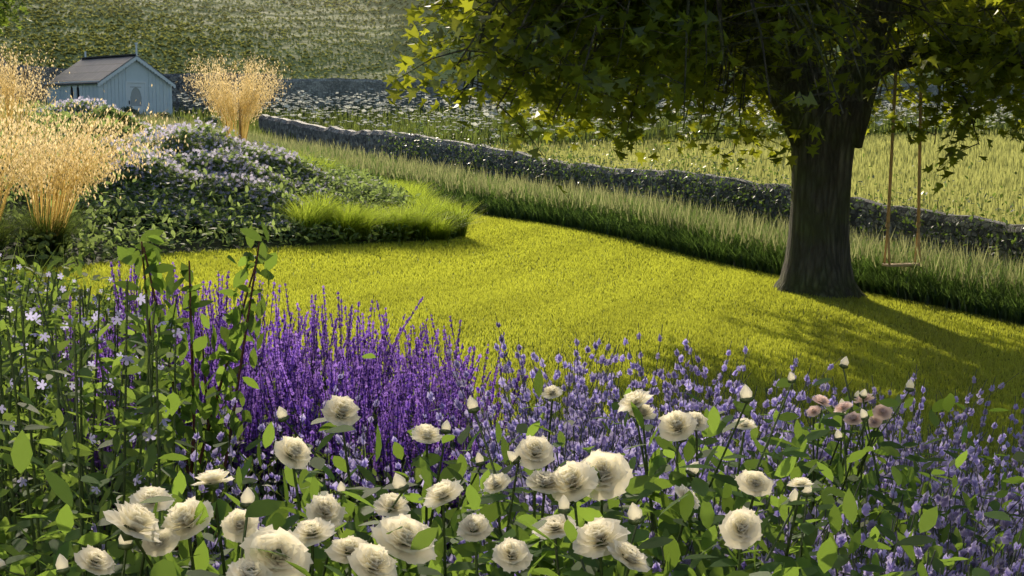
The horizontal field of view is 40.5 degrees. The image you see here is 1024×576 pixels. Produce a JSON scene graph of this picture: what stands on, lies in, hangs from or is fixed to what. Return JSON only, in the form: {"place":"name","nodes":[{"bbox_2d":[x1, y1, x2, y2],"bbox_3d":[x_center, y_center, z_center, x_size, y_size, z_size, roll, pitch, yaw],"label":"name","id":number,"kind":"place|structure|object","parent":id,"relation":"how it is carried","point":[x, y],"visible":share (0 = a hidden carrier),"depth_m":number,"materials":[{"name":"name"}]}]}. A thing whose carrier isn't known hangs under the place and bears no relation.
{"place":"outdoors","nodes":[
{"label":"outdoors","id":0,"kind":"place"},
{"bbox_2d":[47,60,172,116],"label":"shed walls","id":1,"kind":"structure","parent":0,"point":[159,94],"depth_m":60.48,"materials":[{"name":"blue wood"}]},
{"bbox_2d":[71,85,129,103],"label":"dark shed window","id":2,"kind":"structure","parent":1,"relation":"in","point":[78,96],"depth_m":60.68,"materials":[{"name":"black glass"}]},
{"bbox_2d":[44,54,175,85],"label":"shed roof","id":3,"kind":"structure","parent":1,"relation":"on","point":[95,69],"depth_m":61.16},
{"bbox_2d":[331,169,401,206],"bbox_3d":[-3.227,-1.972,28.235,2.749,1.054,3.734,0,7,0],"label":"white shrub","id":4,"kind":"object","parent":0,"point":[366,187],"depth_m":27.14,"materials":[{"name":"plant"}]},
{"bbox_2d":[0,0,1023,575],"bbox_3d":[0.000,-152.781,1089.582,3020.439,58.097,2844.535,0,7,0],"label":"ground","id":5,"kind":"structure","parent":0,"point":[266,12],"depth_m":89.46,"materials":[{"name":"green plant"}]},
{"bbox_2d":[0,0,47,33],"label":"leaves","id":6,"kind":"object","parent":5,"relation":"on","point":[7,5],"visible":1,"depth_m":71.26,"materials":[{"name":"green plant"}]},
{"bbox_2d":[0,201,56,253],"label":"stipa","id":7,"kind":"object","parent":5,"relation":"on","point":[6,233],"visible":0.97,"depth_m":14.55,"materials":[{"name":"green plant"}]},
{"bbox_2d":[0,118,56,145],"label":"stipa base","id":8,"kind":"object","parent":5,"relation":"on","point":[21,128],"visible":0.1,"depth_m":24.12,"materials":[{"name":"plant"}]},
{"bbox_2d":[0,38,69,132],"bbox_3d":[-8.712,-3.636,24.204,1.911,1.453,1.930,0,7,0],"label":"ornamental grass","id":9,"kind":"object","parent":5,"relation":"on","point":[16,86],"depth_m":24.10,"materials":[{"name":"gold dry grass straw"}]},
{"bbox_2d":[0,73,122,220],"bbox_3d":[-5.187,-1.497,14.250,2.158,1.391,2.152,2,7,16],"label":"ornamental grass","id":10,"kind":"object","parent":5,"relation":"on","point":[22,166],"depth_m":14.21,"materials":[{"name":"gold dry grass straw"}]},
{"bbox_2d":[0,200,122,255],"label":"grass clump","id":11,"kind":"object","parent":5,"relation":"on","point":[56,238],"visible":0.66,"depth_m":15.46,"materials":[{"name":"plant"}]},
{"bbox_2d":[1,133,131,206],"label":"shrub flowers","id":12,"kind":"object","parent":5,"relation":"on","point":[102,188],"depth_m":18.80,"materials":[{"name":"purple plant"}]},
{"bbox_2d":[0,109,172,245],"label":"grass stems","id":13,"kind":"object","parent":5,"relation":"on","point":[60,204],"visible":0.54,"depth_m":15.44,"materials":[{"name":"beige plant"}]},
{"bbox_2d":[0,84,195,207],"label":"ornamental grass","id":14,"kind":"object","parent":13,"relation":"attached to","point":[93,168],"depth_m":15.29,"materials":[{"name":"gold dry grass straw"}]},
{"bbox_2d":[23,103,153,143],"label":"green leaves","id":15,"kind":"object","parent":5,"relation":"on","point":[120,117],"visible":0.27,"depth_m":28.29,"materials":[{"name":"green plant"}]},
{"bbox_2d":[0,261,196,575],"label":"campanula","id":16,"kind":"object","parent":5,"relation":"on","point":[141,395],"depth_m":3.87,"materials":[{"name":"green plant"}]},
{"bbox_2d":[0,254,183,493],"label":"flowers","id":17,"kind":"object","parent":16,"relation":"attached to","point":[31,317],"visible":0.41,"depth_m":3.93,"materials":[{"name":"white plant"}]},
{"bbox_2d":[45,43,175,115],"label":"shed trim","id":18,"kind":"structure","parent":5,"relation":"on","point":[130,86],"depth_m":60.43,"materials":[{"name":"wood"}]},
{"bbox_2d":[39,295,198,540],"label":"flower stems","id":19,"kind":"object","parent":5,"relation":"on","point":[98,396],"visible":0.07,"depth_m":5.68,"materials":[{"name":"green plant"}]},
{"bbox_2d":[38,295,198,490],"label":"salvia florets","id":20,"kind":"object","parent":19,"relation":"attached to","point":[99,371],"visible":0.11,"depth_m":5.72,"materials":[{"name":"purple plant"}]},
{"bbox_2d":[0,53,277,114],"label":"dark wall","id":21,"kind":"structure","parent":5,"relation":"on","point":[179,89],"depth_m":68.82,"materials":[{"name":"grey stone"}]},
{"bbox_2d":[119,107,216,124],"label":"box balls","id":22,"kind":"object","parent":5,"relation":"on","point":[161,115],"visible":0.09,"depth_m":57.79,"materials":[{"name":"green plant"}]},
{"bbox_2d":[118,106,221,124],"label":"box ball leaves","id":23,"kind":"object","parent":22,"relation":"on","point":[205,119],"visible":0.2,"depth_m":57.38,"materials":[{"name":"green plant"}]},
{"bbox_2d":[113,221,277,569],"bbox_3d":[-1.212,0.445,5.378,0.693,1.415,0.478,-3,8,-26],"label":"climbing plant","id":24,"kind":"object","parent":5,"relation":"on","point":[233,337],"depth_m":5.32,"materials":[{"name":"green plant"}]},
{"bbox_2d":[52,117,360,236],"bbox_3d":[-5.150,-1.832,22.679,5.466,1.930,9.688,0,7,0],"label":"flowering shrub","id":25,"kind":"object","parent":5,"relation":"on","point":[225,188],"depth_m":21.35,"materials":[{"name":"green plant"}]},
{"bbox_2d":[0,98,460,263],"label":"bed filler","id":26,"kind":"object","parent":5,"relation":"on","point":[380,185],"visible":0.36,"depth_m":19.47,"materials":[{"name":"green plant"}]},
{"bbox_2d":[20,95,158,131],"bbox_3d":[-10.121,-3.782,33.604,4.535,1.733,4.449,-1,7,-9],"label":"geranium","id":27,"kind":"object","parent":26,"relation":"on","point":[76,100],"depth_m":32.57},
{"bbox_2d":[175,49,290,143],"bbox_3d":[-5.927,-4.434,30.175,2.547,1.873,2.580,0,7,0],"label":"ornamental grass","id":28,"kind":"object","parent":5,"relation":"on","point":[245,101],"depth_m":30.06,"materials":[{"name":"beige plant"}]},
{"bbox_2d":[237,82,241,139],"bbox_3d":[-6.128,-3.714,31.325,0.120,1.880,0.120,0,7,0],"label":"bed post","id":29,"kind":"object","parent":5,"relation":"on","point":[241,114],"visible":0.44,"depth_m":31.30,"materials":[{"name":"brown wood"}]},
{"bbox_2d":[90,260,526,554],"bbox_3d":[-1.192,0.543,7.502,2.966,1.233,3.352,0,7,0],"label":"salvia","id":30,"kind":"object","parent":5,"relation":"on","point":[307,428],"depth_m":6.80,"materials":[{"name":"purple plant"}]},
{"bbox_2d":[78,261,528,516],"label":"purple flowers","id":31,"kind":"object","parent":30,"relation":"on","point":[327,372],"visible":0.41,"depth_m":7.04,"materials":[{"name":"purple plant"}]},
{"bbox_2d":[86,349,588,575],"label":"flower stems","id":32,"kind":"object","parent":5,"relation":"on","point":[235,496],"visible":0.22,"depth_m":4.79,"materials":[{"name":"green plant"}]},
{"bbox_2d":[91,351,549,575],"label":"nepeta florets","id":33,"kind":"object","parent":32,"relation":"attached to","point":[334,485],"visible":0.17,"depth_m":4.81,"materials":[{"name":"purple plant"}]},
{"bbox_2d":[207,137,485,240],"bbox_3d":[-2.990,-2.033,26.575,6.990,1.876,10.725,-4,8,-29],"label":"grass clump","id":34,"kind":"object","parent":5,"relation":"on","point":[316,212],"visible":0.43,"depth_m":23.26,"materials":[{"name":"green plant"}]},
{"bbox_2d":[0,0,993,82],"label":"hill tussocks","id":35,"kind":"object","parent":5,"relation":"on","point":[124,14],"visible":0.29,"depth_m":90.91,"materials":[{"name":"green plant"}]},
{"bbox_2d":[0,353,1023,575],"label":"rose","id":36,"kind":"object","parent":5,"relation":"on","point":[672,515],"depth_m":2.91,"materials":[{"name":"white plant"}]},
{"bbox_2d":[4,369,908,575],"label":"flower stems","id":37,"kind":"object","parent":36,"relation":"attached to","point":[509,521],"visible":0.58,"depth_m":3.19,"materials":[{"name":"green plant"}]},
{"bbox_2d":[0,356,913,569],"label":"flower buds","id":38,"kind":"object","parent":36,"relation":"attached to","point":[399,481],"visible":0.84,"depth_m":2.88,"materials":[{"name":"plant"}]},
{"bbox_2d":[0,364,914,574],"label":"flower sepals","id":39,"kind":"object","parent":36,"relation":"attached to","point":[403,489],"visible":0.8,"depth_m":2.97,"materials":[{"name":"green plant"}]},
{"bbox_2d":[91,394,867,570],"bbox_3d":[0.173,0.397,3.325,1.101,0.242,2.422,3,7,22],"label":"rose calyx","id":40,"kind":"object","parent":36,"relation":"attached to","point":[127,537],"visible":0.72,"depth_m":2.54,"materials":[{"name":"plant"}]},
{"bbox_2d":[806,393,892,427],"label":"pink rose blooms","id":41,"kind":"object","parent":36,"relation":"on","point":[881,412],"visible":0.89,"depth_m":4.19,"materials":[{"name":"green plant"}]},
{"bbox_2d":[0,99,1023,147],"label":"rough grass","id":42,"kind":"structure","parent":5,"relation":"on","point":[253,125],"depth_m":61.50,"materials":[{"name":"green plant"}]},
{"bbox_2d":[0,249,1023,575],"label":"border filler","id":43,"kind":"object","parent":5,"relation":"on","point":[80,273],"visible":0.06,"depth_m":7.70,"materials":[{"name":"green plant"}]},
{"bbox_2d":[0,234,1023,575],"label":"leaves","id":44,"kind":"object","parent":5,"relation":"on","point":[30,342],"depth_m":7.29,"materials":[{"name":"green plant"}]},
{"bbox_2d":[3,210,1023,510],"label":"lawn","id":45,"kind":"structure","parent":5,"relation":"on","point":[523,294],"depth_m":16.50,"materials":[{"name":"green plant"}]},
{"bbox_2d":[18,99,1023,296],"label":"grass seeds","id":46,"kind":"object","parent":5,"relation":"on","point":[470,179],"visible":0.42,"depth_m":28.49,"materials":[{"name":"plant"}]},
{"bbox_2d":[100,313,1023,575],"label":"catmint","id":47,"kind":"object","parent":5,"relation":"on","point":[567,413],"depth_m":5.66,"materials":[{"name":"purple plant"}]},
{"bbox_2d":[335,322,1023,575],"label":"nepeta florets","id":48,"kind":"object","parent":47,"relation":"attached to","point":[1006,538],"visible":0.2,"depth_m":5.76,"materials":[{"name":"plant"}]},
{"bbox_2d":[138,114,1023,324],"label":"long grass","id":49,"kind":"structure","parent":5,"relation":"on","point":[993,301],"depth_m":25.59,"materials":[{"name":"green plant"}]},
{"bbox_2d":[172,89,1023,141],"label":"cow parsley rays","id":50,"kind":"object","parent":5,"relation":"on","point":[506,115],"visible":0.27,"depth_m":61.95,"materials":[{"name":"plant"}]},
{"bbox_2d":[173,89,1023,150],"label":"cow parsley stems","id":51,"kind":"object","parent":5,"relation":"on","point":[523,111],"visible":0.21,"depth_m":62.09,"materials":[{"name":"plant"}]},
{"bbox_2d":[172,88,1020,139],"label":"wildflowers","id":52,"kind":"object","parent":51,"relation":"attached to","point":[326,101],"visible":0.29,"depth_m":61.69,"materials":[{"name":"white plant"}]},
{"bbox_2d":[258,114,1023,269],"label":"garden wall","id":53,"kind":"structure","parent":5,"relation":"on","point":[301,130],"depth_m":31.70,"materials":[{"name":"grey stone"}]},
{"bbox_2d":[277,78,1023,115],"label":"stone wall","id":54,"kind":"structure","parent":5,"relation":"on","point":[320,87],"depth_m":73.13,"materials":[{"name":"grey stone"}]},
{"bbox_2d":[362,107,1023,271],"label":"wall shrub leaves","id":55,"kind":"object","parent":5,"relation":"on","point":[784,207],"visible":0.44,"depth_m":30.31,"materials":[{"name":"green plant"}]},
{"bbox_2d":[383,0,1023,298],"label":"tree","id":56,"kind":"object","parent":5,"relation":"on","point":[680,48],"visible":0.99,"depth_m":17.81,"materials":[{"name":"green plant"}]},
{"bbox_2d":[882,71,922,266],"bbox_3d":[6.130,-2.030,21.460,0.634,3.413,0.405,-2,7,-14],"label":"swing","id":57,"kind":"object","parent":56,"relation":"hanging from","point":[917,244],"visible":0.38,"depth_m":21.58,"materials":[{"name":"brown wood"}]},
{"bbox_2d":[486,128,1023,223],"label":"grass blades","id":58,"kind":"object","parent":5,"relation":"on","point":[1004,163],"visible":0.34,"depth_m":46.71,"materials":[{"name":"green plant"}]},
{"bbox_2d":[542,464,1023,575],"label":"nepeta stems","id":59,"kind":"object","parent":5,"relation":"on","point":[854,562],"visible":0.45,"depth_m":3.44,"materials":[{"name":"green plant"}]},
{"bbox_2d":[544,485,1023,575],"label":"nepeta florets","id":60,"kind":"object","parent":59,"relation":"attached to","point":[891,567],"visible":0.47,"depth_m":3.48,"materials":[{"name":"purple plant"}]}
]}

